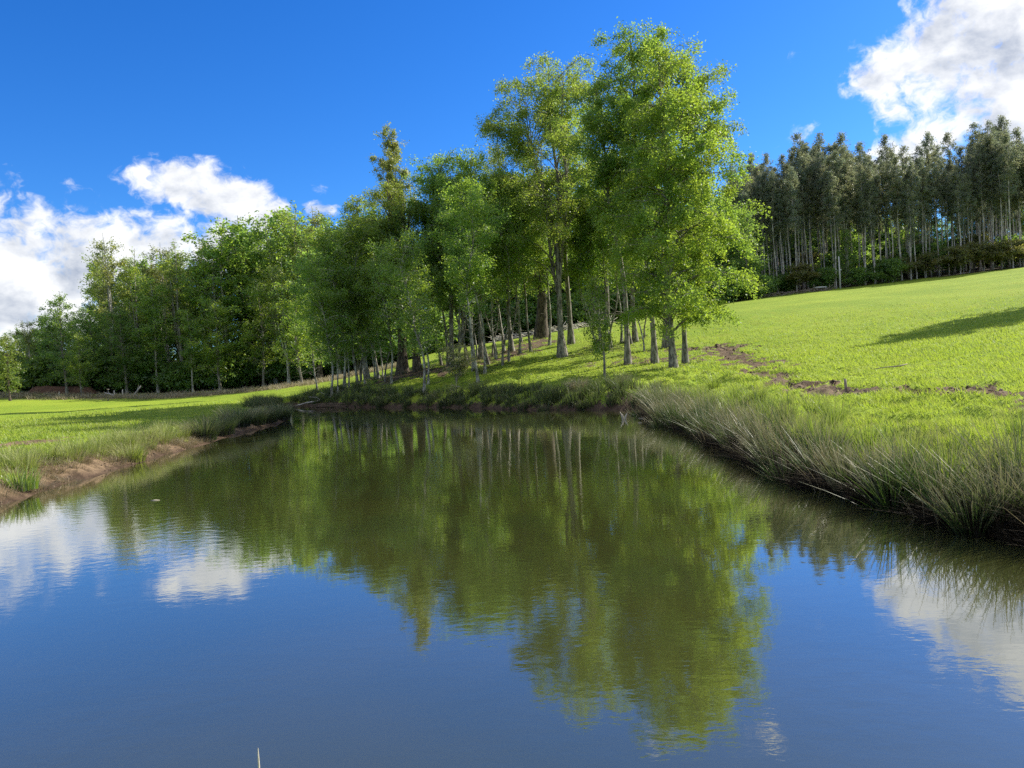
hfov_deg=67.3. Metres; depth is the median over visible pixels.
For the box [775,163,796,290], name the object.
eucalyptus tree
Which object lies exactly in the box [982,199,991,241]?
eucalyptus tree
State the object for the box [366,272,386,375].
thin stem tree
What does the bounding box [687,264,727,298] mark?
undergrowth bush
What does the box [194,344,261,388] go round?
undergrowth bush
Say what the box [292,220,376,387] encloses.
slender tree
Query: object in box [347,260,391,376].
slender tree
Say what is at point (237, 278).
forest tree
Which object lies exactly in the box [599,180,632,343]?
slender tree
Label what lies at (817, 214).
eucalyptus tree
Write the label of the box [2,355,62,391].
undergrowth bush
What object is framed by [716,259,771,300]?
undergrowth bush
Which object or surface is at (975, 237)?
undergrowth bush
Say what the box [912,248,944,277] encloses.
edge bush
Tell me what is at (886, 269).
edge bush
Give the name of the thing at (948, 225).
understory tree
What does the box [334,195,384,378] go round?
broadleaf tree
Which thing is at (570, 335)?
broadleaf tree
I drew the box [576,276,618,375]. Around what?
sapling
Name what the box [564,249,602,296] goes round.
forest tree
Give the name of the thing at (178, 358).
undergrowth bush
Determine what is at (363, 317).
slender tree
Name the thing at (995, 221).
eucalyptus tree
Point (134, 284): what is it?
forest tree
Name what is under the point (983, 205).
eucalyptus tree
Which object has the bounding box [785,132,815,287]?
eucalyptus tree
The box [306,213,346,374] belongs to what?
forest tree
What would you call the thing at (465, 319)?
thin stem tree
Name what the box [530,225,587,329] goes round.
forest tree
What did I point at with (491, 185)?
slender tree
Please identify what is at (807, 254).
undergrowth bush
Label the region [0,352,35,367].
undergrowth bush
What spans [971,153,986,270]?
eucalyptus tree
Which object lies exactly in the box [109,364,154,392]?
undergrowth bush
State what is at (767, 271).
undergrowth bush
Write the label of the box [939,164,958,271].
eucalyptus tree
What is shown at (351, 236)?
slender tree
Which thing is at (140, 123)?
sky
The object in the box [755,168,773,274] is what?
eucalyptus tree
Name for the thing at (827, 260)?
undergrowth bush
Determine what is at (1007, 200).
eucalyptus tree
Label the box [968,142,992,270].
eucalyptus tree
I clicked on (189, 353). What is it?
forest tree
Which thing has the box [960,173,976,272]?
eucalyptus tree
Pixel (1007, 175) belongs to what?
eucalyptus tree
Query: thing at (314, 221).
forest tree
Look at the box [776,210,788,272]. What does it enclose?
eucalyptus tree
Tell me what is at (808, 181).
eucalyptus tree
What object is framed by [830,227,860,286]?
young tree
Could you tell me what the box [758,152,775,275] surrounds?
eucalyptus tree
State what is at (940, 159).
eucalyptus tree
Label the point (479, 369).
rough grass
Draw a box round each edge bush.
[763,273,781,295]
[773,271,799,292]
[785,260,821,288]
[804,266,844,288]
[841,266,875,285]
[868,257,910,282]
[895,255,923,279]
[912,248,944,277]
[938,244,974,274]
[953,240,994,272]
[973,242,1010,270]
[992,235,1023,268]
[1012,239,1023,258]
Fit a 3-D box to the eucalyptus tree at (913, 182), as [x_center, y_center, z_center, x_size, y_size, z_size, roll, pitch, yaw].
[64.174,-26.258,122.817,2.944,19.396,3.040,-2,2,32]
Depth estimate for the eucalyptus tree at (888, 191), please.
122.63 m
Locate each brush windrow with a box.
[489,313,617,341]
[731,285,832,300]
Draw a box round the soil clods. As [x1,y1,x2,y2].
[0,343,1023,501]
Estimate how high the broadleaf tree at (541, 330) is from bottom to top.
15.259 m
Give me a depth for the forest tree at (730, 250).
116.71 m
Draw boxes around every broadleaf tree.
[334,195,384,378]
[349,174,427,375]
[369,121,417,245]
[374,195,437,371]
[397,147,498,366]
[440,145,508,358]
[473,50,610,357]
[474,140,548,351]
[504,168,578,338]
[532,68,591,344]
[563,77,640,364]
[569,151,625,326]
[577,16,689,363]
[594,31,772,368]
[601,138,649,341]
[607,47,749,363]
[617,147,717,347]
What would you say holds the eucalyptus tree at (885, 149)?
on the ground at (942, 290)
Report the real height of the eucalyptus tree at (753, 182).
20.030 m
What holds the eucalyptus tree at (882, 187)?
on the ground at (942, 290)
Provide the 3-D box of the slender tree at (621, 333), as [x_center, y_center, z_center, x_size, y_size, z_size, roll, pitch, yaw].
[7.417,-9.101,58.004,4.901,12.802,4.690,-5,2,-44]
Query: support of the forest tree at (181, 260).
on the ground at (942, 290)
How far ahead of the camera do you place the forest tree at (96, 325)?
109.84 m
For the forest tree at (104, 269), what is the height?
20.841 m
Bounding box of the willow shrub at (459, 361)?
[436,342,480,387]
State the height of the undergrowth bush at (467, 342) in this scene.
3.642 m
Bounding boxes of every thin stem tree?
[334,244,366,375]
[338,245,370,378]
[351,245,379,381]
[363,245,406,381]
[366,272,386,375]
[422,201,468,358]
[426,212,463,365]
[427,203,500,375]
[430,278,453,337]
[434,207,490,351]
[439,233,476,370]
[461,287,477,356]
[480,195,534,365]
[483,307,497,352]
[488,265,514,355]
[489,197,542,361]
[561,197,606,343]
[562,236,594,337]
[563,227,598,348]
[564,192,611,347]
[567,191,611,350]
[574,205,614,345]
[588,185,630,349]
[605,229,649,351]
[612,203,650,339]
[640,259,651,336]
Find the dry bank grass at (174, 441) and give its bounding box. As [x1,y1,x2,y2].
[0,427,212,503]
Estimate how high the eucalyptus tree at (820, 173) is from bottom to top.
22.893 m
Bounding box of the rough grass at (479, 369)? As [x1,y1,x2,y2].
[309,325,690,393]
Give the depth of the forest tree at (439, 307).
104.20 m
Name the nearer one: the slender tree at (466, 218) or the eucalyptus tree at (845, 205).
the slender tree at (466, 218)
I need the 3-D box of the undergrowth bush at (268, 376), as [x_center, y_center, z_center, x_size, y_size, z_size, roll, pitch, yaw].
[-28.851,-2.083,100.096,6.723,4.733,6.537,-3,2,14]
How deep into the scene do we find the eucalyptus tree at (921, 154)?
131.41 m
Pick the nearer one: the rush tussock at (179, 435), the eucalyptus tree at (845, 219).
the rush tussock at (179, 435)
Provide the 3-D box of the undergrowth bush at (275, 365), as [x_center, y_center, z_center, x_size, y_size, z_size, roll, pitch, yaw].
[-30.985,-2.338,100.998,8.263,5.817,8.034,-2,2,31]
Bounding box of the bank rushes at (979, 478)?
[622,380,1023,537]
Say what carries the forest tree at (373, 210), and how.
on the ground at (942, 290)
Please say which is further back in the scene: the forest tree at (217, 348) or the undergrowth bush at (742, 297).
the undergrowth bush at (742, 297)
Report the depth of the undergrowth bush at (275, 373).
97.54 m
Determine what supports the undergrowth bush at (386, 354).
on the ground at (942, 290)
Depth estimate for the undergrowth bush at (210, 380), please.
97.21 m
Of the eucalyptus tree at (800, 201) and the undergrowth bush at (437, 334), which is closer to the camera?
the undergrowth bush at (437, 334)
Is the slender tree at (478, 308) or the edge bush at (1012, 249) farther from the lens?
the edge bush at (1012, 249)
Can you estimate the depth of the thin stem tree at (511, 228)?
54.07 m
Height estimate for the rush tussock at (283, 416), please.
0.972 m
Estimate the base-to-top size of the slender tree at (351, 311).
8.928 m
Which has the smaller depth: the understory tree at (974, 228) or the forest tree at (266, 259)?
the forest tree at (266, 259)
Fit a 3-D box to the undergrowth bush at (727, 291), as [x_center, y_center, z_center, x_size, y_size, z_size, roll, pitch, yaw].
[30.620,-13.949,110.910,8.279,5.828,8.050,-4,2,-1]
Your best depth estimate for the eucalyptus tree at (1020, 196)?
125.13 m
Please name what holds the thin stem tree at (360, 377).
on the ground at (942, 290)
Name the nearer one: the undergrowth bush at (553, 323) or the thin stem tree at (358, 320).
the thin stem tree at (358, 320)
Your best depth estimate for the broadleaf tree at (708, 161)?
43.55 m
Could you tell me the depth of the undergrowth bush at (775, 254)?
149.27 m
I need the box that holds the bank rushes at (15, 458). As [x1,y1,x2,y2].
[0,418,193,473]
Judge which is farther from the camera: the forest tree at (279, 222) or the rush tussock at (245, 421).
the forest tree at (279, 222)
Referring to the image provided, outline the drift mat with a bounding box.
[310,402,346,407]
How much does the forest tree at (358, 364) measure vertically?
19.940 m
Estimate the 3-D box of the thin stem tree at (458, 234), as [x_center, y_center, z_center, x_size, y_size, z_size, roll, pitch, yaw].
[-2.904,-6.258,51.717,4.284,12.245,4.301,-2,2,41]
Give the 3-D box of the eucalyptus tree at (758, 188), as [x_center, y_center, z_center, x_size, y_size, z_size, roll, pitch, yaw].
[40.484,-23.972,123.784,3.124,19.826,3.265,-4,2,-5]
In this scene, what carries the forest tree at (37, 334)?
on the ground at (942, 290)
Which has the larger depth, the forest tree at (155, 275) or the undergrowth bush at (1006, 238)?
the undergrowth bush at (1006, 238)
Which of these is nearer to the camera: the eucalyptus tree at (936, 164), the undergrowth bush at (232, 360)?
the undergrowth bush at (232, 360)
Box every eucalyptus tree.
[724,163,739,199]
[728,177,744,256]
[734,182,757,241]
[739,173,759,269]
[742,151,760,261]
[748,175,757,251]
[750,165,768,274]
[750,175,771,274]
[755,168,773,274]
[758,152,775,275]
[759,171,782,292]
[761,215,769,265]
[763,190,777,292]
[768,166,783,268]
[770,177,790,288]
[771,153,790,273]
[771,198,785,273]
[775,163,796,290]
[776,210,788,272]
[780,151,805,265]
[782,166,803,290]
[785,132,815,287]
[786,189,793,264]
[787,172,807,290]
[791,220,800,249]
[793,156,813,289]
[796,167,812,286]
[800,167,817,287]
[801,141,818,287]
[806,133,831,256]
[810,145,819,252]
[810,149,821,251]
[810,162,827,266]
[811,150,829,268]
[815,155,842,279]
[816,184,832,257]
[820,147,838,231]
[821,150,847,270]
[822,170,845,288]
[825,130,854,284]
[827,143,840,245]
[828,202,838,248]
[832,145,857,285]
[837,169,855,285]
[839,178,851,229]
[840,148,855,251]
[840,165,851,248]
[848,172,866,266]
[850,176,866,263]
[851,140,870,281]
[851,152,873,237]
[851,187,862,266]
[852,163,873,284]
[859,166,881,283]
[864,184,876,262]
[865,154,880,250]
[865,169,880,281]
[867,175,886,281]
[871,133,897,254]
[873,160,890,281]
[873,164,883,253]
[875,167,894,258]
[879,163,901,257]
[884,147,895,220]
[885,155,910,280]
[891,174,903,249]
[891,203,901,251]
[892,144,914,276]
[896,167,911,251]
[897,171,915,273]
[899,183,920,279]
[902,167,917,276]
[903,160,922,278]
[910,145,927,275]
[912,157,936,276]
[912,158,919,243]
[913,162,933,277]
[916,174,930,242]
[918,131,939,273]
[918,170,939,276]
[926,156,946,275]
[927,151,947,273]
[931,144,946,242]
[938,130,961,270]
[938,169,955,274]
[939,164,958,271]
[941,157,947,240]
[945,164,970,273]
[948,145,971,270]
[949,178,968,273]
[959,166,978,270]
[960,144,975,269]
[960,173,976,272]
[961,164,974,270]
[962,122,987,270]
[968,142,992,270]
[970,134,986,240]
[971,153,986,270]
[974,120,1003,269]
[975,137,996,269]
[978,195,989,240]
[979,134,989,242]
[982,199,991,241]
[986,142,1010,268]
[988,129,1009,267]
[988,140,999,267]
[988,152,1014,238]
[990,115,1014,263]
[993,133,1021,267]
[995,148,1018,266]
[998,138,999,239]
[1003,183,1022,266]
[1008,194,1023,231]
[1009,126,1023,265]
[1010,145,1023,266]
[1010,146,1023,265]
[1011,201,1021,234]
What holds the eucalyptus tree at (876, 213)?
on the ground at (942, 290)
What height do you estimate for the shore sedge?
2.030 m
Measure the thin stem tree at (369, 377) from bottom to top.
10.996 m
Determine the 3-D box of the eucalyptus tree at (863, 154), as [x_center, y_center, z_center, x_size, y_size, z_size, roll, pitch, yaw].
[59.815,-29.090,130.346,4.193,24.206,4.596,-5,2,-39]
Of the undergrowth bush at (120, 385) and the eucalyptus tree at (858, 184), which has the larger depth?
the eucalyptus tree at (858, 184)
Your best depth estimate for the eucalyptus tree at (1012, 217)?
128.79 m
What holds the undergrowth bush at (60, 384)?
on the ground at (942, 290)
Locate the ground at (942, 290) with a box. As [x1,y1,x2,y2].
[0,262,1023,541]
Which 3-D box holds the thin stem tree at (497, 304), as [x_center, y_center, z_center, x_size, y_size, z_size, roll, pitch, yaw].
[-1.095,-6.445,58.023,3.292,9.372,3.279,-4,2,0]
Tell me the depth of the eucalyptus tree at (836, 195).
120.72 m
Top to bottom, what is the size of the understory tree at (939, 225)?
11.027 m
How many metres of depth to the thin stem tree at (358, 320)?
60.27 m
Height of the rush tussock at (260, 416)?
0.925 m
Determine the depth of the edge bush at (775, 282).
120.15 m
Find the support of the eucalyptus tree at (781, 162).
on the ground at (942, 290)
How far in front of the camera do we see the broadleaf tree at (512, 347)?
59.64 m
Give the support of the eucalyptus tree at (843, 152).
on the ground at (942, 290)
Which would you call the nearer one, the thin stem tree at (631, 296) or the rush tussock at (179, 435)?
the rush tussock at (179, 435)
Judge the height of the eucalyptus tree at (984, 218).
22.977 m
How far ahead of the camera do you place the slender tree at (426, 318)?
49.41 m
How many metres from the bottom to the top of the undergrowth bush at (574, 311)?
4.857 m
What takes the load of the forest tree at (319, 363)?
on the ground at (942, 290)
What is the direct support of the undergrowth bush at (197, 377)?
on the ground at (942, 290)
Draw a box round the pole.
[838,256,841,288]
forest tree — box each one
[0,334,26,400]
[1,325,33,367]
[14,320,37,387]
[19,313,65,359]
[20,330,42,354]
[32,291,86,393]
[60,330,98,394]
[63,317,83,351]
[64,301,115,387]
[68,325,85,350]
[78,271,116,389]
[79,244,115,330]
[81,309,119,345]
[83,270,129,346]
[86,233,131,390]
[90,305,147,393]
[100,260,152,344]
[107,246,152,351]
[113,255,175,358]
[113,260,189,360]
[125,286,189,365]
[127,280,179,392]
[138,245,180,361]
[148,239,200,361]
[155,244,193,357]
[166,265,197,350]
[173,220,252,387]
[177,308,208,391]
[180,239,224,388]
[180,258,220,347]
[184,298,245,389]
[191,212,284,347]
[199,235,263,343]
[204,233,297,346]
[234,279,289,385]
[239,215,301,383]
[243,206,314,332]
[254,257,294,383]
[264,225,322,302]
[266,207,297,246]
[266,279,322,383]
[272,200,313,307]
[274,245,357,379]
[287,206,335,290]
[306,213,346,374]
[316,221,372,371]
[361,205,382,219]
[420,292,458,352]
[437,287,505,344]
[521,223,563,304]
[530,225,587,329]
[531,249,571,297]
[553,253,582,293]
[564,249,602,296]
[677,198,717,266]
[700,232,718,300]
[702,193,756,267]
[705,196,739,266]
[719,204,770,299]
[723,195,773,272]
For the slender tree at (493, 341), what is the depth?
56.41 m
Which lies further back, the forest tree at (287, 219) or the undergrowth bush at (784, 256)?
the undergrowth bush at (784, 256)
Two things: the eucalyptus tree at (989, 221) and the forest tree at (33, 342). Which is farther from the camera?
the eucalyptus tree at (989, 221)
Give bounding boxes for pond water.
[0,406,1023,767]
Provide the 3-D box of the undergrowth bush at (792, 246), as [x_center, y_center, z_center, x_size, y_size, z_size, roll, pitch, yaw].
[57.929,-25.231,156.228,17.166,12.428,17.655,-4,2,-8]
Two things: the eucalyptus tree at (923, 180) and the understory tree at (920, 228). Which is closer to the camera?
the eucalyptus tree at (923, 180)
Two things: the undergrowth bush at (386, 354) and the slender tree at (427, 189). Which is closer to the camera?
the slender tree at (427, 189)
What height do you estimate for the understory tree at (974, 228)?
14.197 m
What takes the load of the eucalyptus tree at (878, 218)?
on the ground at (942, 290)
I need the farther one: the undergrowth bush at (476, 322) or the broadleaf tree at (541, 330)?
the undergrowth bush at (476, 322)
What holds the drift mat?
on the pond water
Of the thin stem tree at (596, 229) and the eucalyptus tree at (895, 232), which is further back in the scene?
the eucalyptus tree at (895, 232)
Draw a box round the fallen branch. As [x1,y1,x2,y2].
[875,364,906,368]
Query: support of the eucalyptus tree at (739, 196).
on the ground at (942, 290)
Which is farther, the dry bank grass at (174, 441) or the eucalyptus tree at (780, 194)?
the eucalyptus tree at (780, 194)
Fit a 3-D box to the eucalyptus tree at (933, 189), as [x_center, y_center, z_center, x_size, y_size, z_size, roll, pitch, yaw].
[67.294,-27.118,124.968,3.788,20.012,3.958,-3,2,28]
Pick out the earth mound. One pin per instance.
(57, 389)
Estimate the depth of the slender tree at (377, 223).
57.55 m
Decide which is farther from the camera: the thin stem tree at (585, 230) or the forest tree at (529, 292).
the forest tree at (529, 292)
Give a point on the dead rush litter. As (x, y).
(999, 532)
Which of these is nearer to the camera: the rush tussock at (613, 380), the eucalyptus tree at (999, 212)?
the rush tussock at (613, 380)
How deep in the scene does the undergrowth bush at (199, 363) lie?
97.97 m
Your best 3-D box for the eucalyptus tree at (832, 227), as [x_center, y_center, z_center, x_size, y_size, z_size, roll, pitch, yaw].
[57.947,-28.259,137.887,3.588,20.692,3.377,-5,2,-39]
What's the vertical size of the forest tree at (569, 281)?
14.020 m
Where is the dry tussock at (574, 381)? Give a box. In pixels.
[562,376,591,388]
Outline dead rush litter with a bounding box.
[632,399,1023,552]
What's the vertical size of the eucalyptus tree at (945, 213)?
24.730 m
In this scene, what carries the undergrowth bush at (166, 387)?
on the ground at (942, 290)
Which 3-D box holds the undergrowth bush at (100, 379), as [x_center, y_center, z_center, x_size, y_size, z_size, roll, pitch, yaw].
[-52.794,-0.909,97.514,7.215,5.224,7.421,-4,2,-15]
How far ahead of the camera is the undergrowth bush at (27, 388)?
101.20 m
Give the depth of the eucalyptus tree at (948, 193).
125.85 m
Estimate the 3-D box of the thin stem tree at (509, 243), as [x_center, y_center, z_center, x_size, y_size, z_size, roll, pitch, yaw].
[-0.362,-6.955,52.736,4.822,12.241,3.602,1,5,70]
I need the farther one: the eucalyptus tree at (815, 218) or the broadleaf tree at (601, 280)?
the eucalyptus tree at (815, 218)
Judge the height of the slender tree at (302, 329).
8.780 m
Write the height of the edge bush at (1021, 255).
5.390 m
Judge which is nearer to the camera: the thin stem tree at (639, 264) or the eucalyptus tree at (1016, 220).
the thin stem tree at (639, 264)
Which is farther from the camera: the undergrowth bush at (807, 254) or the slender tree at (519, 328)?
the undergrowth bush at (807, 254)
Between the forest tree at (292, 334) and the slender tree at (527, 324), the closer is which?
the slender tree at (527, 324)
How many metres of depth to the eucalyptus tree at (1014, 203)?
126.06 m
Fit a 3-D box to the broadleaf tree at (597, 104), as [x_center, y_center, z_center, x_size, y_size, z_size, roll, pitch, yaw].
[6.202,-9.921,47.245,5.864,18.316,6.299,-4,2,0]
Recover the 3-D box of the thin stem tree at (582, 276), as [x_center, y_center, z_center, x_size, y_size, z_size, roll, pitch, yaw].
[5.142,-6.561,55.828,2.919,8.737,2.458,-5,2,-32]
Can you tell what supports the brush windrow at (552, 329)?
on the ground at (942, 290)
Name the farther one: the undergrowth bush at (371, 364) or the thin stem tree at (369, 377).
the undergrowth bush at (371, 364)
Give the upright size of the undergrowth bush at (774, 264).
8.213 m
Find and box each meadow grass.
[0,361,395,400]
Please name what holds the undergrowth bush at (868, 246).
on the ground at (942, 290)
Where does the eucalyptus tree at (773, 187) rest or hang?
on the ground at (942, 290)
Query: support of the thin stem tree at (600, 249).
on the ground at (942, 290)
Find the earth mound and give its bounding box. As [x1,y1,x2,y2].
[28,386,98,393]
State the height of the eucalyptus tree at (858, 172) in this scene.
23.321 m
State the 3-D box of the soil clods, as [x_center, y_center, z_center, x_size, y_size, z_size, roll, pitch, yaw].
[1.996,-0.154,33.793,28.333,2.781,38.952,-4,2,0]
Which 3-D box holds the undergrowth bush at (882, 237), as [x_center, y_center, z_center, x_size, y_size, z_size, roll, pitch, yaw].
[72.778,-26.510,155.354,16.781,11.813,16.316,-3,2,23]
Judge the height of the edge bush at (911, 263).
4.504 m
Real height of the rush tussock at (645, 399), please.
1.105 m
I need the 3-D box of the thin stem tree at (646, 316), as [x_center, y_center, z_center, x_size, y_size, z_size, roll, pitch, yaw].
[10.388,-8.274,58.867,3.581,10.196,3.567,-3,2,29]
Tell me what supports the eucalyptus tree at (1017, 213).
on the ground at (942, 290)
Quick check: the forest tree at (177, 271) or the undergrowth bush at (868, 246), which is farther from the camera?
the undergrowth bush at (868, 246)
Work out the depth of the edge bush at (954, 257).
120.86 m
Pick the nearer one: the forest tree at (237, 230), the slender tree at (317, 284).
the slender tree at (317, 284)
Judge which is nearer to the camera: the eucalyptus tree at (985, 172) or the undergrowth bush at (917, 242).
the eucalyptus tree at (985, 172)
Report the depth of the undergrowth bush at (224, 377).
96.95 m
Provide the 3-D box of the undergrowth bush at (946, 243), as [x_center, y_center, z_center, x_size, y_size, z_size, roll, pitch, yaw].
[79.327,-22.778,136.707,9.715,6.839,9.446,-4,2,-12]
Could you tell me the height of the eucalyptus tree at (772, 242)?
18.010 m
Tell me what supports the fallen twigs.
on the ground at (942, 290)
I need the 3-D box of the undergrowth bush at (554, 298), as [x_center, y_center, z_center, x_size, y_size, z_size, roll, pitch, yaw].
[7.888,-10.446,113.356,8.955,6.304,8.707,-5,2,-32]
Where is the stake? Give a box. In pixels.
[844,379,849,392]
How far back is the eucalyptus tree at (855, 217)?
126.20 m
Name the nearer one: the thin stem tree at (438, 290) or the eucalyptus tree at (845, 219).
the thin stem tree at (438, 290)
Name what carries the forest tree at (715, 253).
on the ground at (942, 290)
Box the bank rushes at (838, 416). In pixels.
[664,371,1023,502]
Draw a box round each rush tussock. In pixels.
[101,441,158,462]
[152,426,188,439]
[173,416,233,441]
[190,410,244,435]
[206,402,264,427]
[235,405,274,425]
[241,404,283,423]
[257,402,304,420]
[597,371,635,389]
[622,383,689,407]
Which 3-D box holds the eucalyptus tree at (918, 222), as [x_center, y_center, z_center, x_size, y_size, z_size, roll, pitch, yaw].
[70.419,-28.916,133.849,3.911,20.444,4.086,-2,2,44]
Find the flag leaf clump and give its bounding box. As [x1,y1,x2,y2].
[0,464,47,491]
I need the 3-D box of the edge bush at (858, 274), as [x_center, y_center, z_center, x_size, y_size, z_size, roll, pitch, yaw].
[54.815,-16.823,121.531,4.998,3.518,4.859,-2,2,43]
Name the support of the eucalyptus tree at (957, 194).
on the ground at (942, 290)
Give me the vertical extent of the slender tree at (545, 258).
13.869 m
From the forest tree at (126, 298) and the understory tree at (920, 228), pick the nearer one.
the forest tree at (126, 298)
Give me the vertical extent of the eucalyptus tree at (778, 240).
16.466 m
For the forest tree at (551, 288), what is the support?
on the ground at (942, 290)
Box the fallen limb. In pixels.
[296,393,328,405]
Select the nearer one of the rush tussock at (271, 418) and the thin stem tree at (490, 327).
the rush tussock at (271, 418)
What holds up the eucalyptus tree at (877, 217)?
on the ground at (942, 290)
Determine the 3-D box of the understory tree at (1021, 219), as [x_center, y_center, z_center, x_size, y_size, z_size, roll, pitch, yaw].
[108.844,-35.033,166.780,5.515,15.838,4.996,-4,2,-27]
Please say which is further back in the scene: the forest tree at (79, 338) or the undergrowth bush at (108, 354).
the undergrowth bush at (108, 354)
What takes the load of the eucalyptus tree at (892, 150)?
on the ground at (942, 290)
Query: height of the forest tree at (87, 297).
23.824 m
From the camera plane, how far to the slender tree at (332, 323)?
52.65 m
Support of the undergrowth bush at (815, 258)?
on the ground at (942, 290)
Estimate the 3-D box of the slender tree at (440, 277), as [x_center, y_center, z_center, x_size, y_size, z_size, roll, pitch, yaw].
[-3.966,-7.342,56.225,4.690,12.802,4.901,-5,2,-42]
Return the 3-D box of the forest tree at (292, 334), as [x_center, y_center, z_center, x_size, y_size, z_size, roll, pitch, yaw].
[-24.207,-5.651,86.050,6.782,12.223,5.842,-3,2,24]
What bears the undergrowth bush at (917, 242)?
on the ground at (942, 290)
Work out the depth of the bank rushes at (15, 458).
22.27 m
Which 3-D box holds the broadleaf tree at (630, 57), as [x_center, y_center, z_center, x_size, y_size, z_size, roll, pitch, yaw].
[7.626,-11.433,46.763,8.236,21.184,6.750,-4,2,-27]
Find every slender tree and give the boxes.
[286,251,358,396]
[289,291,330,389]
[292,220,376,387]
[309,212,395,383]
[309,285,357,392]
[324,272,368,387]
[335,208,412,378]
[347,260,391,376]
[349,274,388,382]
[352,255,411,383]
[362,225,442,391]
[383,255,441,383]
[403,198,443,365]
[411,223,448,356]
[420,175,467,358]
[422,199,463,344]
[425,176,502,367]
[426,176,507,382]
[442,194,513,373]
[446,171,511,364]
[482,187,523,358]
[483,169,518,350]
[490,166,543,351]
[493,188,538,353]
[515,252,530,341]
[524,176,567,345]
[590,191,634,342]
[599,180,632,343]
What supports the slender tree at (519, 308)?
on the ground at (942, 290)
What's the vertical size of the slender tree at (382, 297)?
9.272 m
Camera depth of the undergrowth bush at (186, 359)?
99.00 m
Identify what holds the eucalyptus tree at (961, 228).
on the ground at (942, 290)
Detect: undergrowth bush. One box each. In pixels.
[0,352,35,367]
[0,368,23,391]
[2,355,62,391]
[12,351,59,390]
[17,384,38,391]
[36,371,70,385]
[49,349,110,386]
[59,357,120,391]
[74,345,150,390]
[106,348,171,391]
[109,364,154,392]
[150,361,199,392]
[157,371,176,391]
[161,365,207,392]
[172,355,189,364]
[179,357,211,389]
[179,361,215,390]
[181,347,252,388]
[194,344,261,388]
[201,358,250,389]
[202,366,240,389]
[225,342,267,386]
[228,365,260,388]
[241,342,269,383]
[243,350,272,386]
[255,345,294,383]
[255,347,299,382]
[258,354,295,382]
[273,352,317,380]
[289,339,352,379]
[301,352,335,377]
[325,344,374,373]
[353,317,424,365]
[359,353,385,368]
[369,327,426,359]
[405,317,448,354]
[422,311,461,352]
[453,296,497,343]
[455,326,477,346]
[460,295,533,342]
[489,299,533,338]
[500,294,566,333]
[532,317,556,331]
[534,293,578,328]
[547,299,588,325]
[565,293,614,324]
[576,279,636,318]
[589,274,635,319]
[600,280,637,319]
[620,275,671,314]
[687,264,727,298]
[703,266,755,302]
[706,269,749,302]
[714,244,771,268]
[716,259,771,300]
[729,278,759,300]
[738,273,776,298]
[755,262,778,276]
[757,242,793,273]
[757,253,784,274]
[770,228,827,261]
[770,242,800,271]
[774,263,800,289]
[790,232,830,251]
[790,236,841,254]
[794,251,822,258]
[794,252,826,275]
[810,250,868,285]
[821,232,888,260]
[825,242,867,252]
[842,249,884,281]
[851,221,906,257]
[855,263,878,282]
[876,240,904,255]
[891,248,914,276]
[895,237,936,273]
[896,240,949,276]
[897,226,934,243]
[937,263,965,272]
[940,237,985,270]
[950,231,996,268]
[989,234,1023,267]
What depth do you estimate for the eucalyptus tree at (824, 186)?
123.72 m
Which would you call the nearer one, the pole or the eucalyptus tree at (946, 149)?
the pole
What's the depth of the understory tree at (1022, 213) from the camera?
167.75 m
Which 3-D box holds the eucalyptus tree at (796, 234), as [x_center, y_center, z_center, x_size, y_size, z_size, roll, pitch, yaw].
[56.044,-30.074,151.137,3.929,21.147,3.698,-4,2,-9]
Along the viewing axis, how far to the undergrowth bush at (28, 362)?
99.69 m
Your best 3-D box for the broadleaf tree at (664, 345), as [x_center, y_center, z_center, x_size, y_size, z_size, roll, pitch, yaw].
[10.866,-9.974,53.759,7.402,15.504,6.543,-4,2,0]
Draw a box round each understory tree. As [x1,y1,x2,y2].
[914,218,928,235]
[919,217,934,240]
[928,215,940,244]
[932,218,946,244]
[938,231,948,242]
[939,214,950,237]
[945,226,964,238]
[955,218,973,237]
[966,212,987,234]
[969,215,997,238]
[986,212,1000,240]
[1000,209,1023,234]
[1014,206,1023,236]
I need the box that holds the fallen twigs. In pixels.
[334,333,700,395]
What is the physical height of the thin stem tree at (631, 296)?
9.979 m
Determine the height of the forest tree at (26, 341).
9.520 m
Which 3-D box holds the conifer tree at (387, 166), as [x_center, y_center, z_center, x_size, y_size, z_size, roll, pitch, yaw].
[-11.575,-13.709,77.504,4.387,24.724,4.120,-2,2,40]
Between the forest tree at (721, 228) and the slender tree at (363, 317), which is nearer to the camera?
the slender tree at (363, 317)
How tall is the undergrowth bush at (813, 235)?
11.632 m
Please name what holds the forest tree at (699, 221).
on the ground at (942, 290)
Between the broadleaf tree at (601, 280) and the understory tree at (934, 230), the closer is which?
the broadleaf tree at (601, 280)
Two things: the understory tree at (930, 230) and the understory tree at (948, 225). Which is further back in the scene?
the understory tree at (948, 225)
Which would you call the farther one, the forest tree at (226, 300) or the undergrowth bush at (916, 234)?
the undergrowth bush at (916, 234)
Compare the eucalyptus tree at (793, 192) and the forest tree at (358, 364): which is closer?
the forest tree at (358, 364)
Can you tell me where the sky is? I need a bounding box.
[0,0,1023,359]
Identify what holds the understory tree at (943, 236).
on the ground at (942, 290)
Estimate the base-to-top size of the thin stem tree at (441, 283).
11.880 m
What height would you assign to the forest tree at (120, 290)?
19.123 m
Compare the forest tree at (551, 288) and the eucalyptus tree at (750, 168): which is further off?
the eucalyptus tree at (750, 168)
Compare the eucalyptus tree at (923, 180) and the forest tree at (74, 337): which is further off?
the eucalyptus tree at (923, 180)

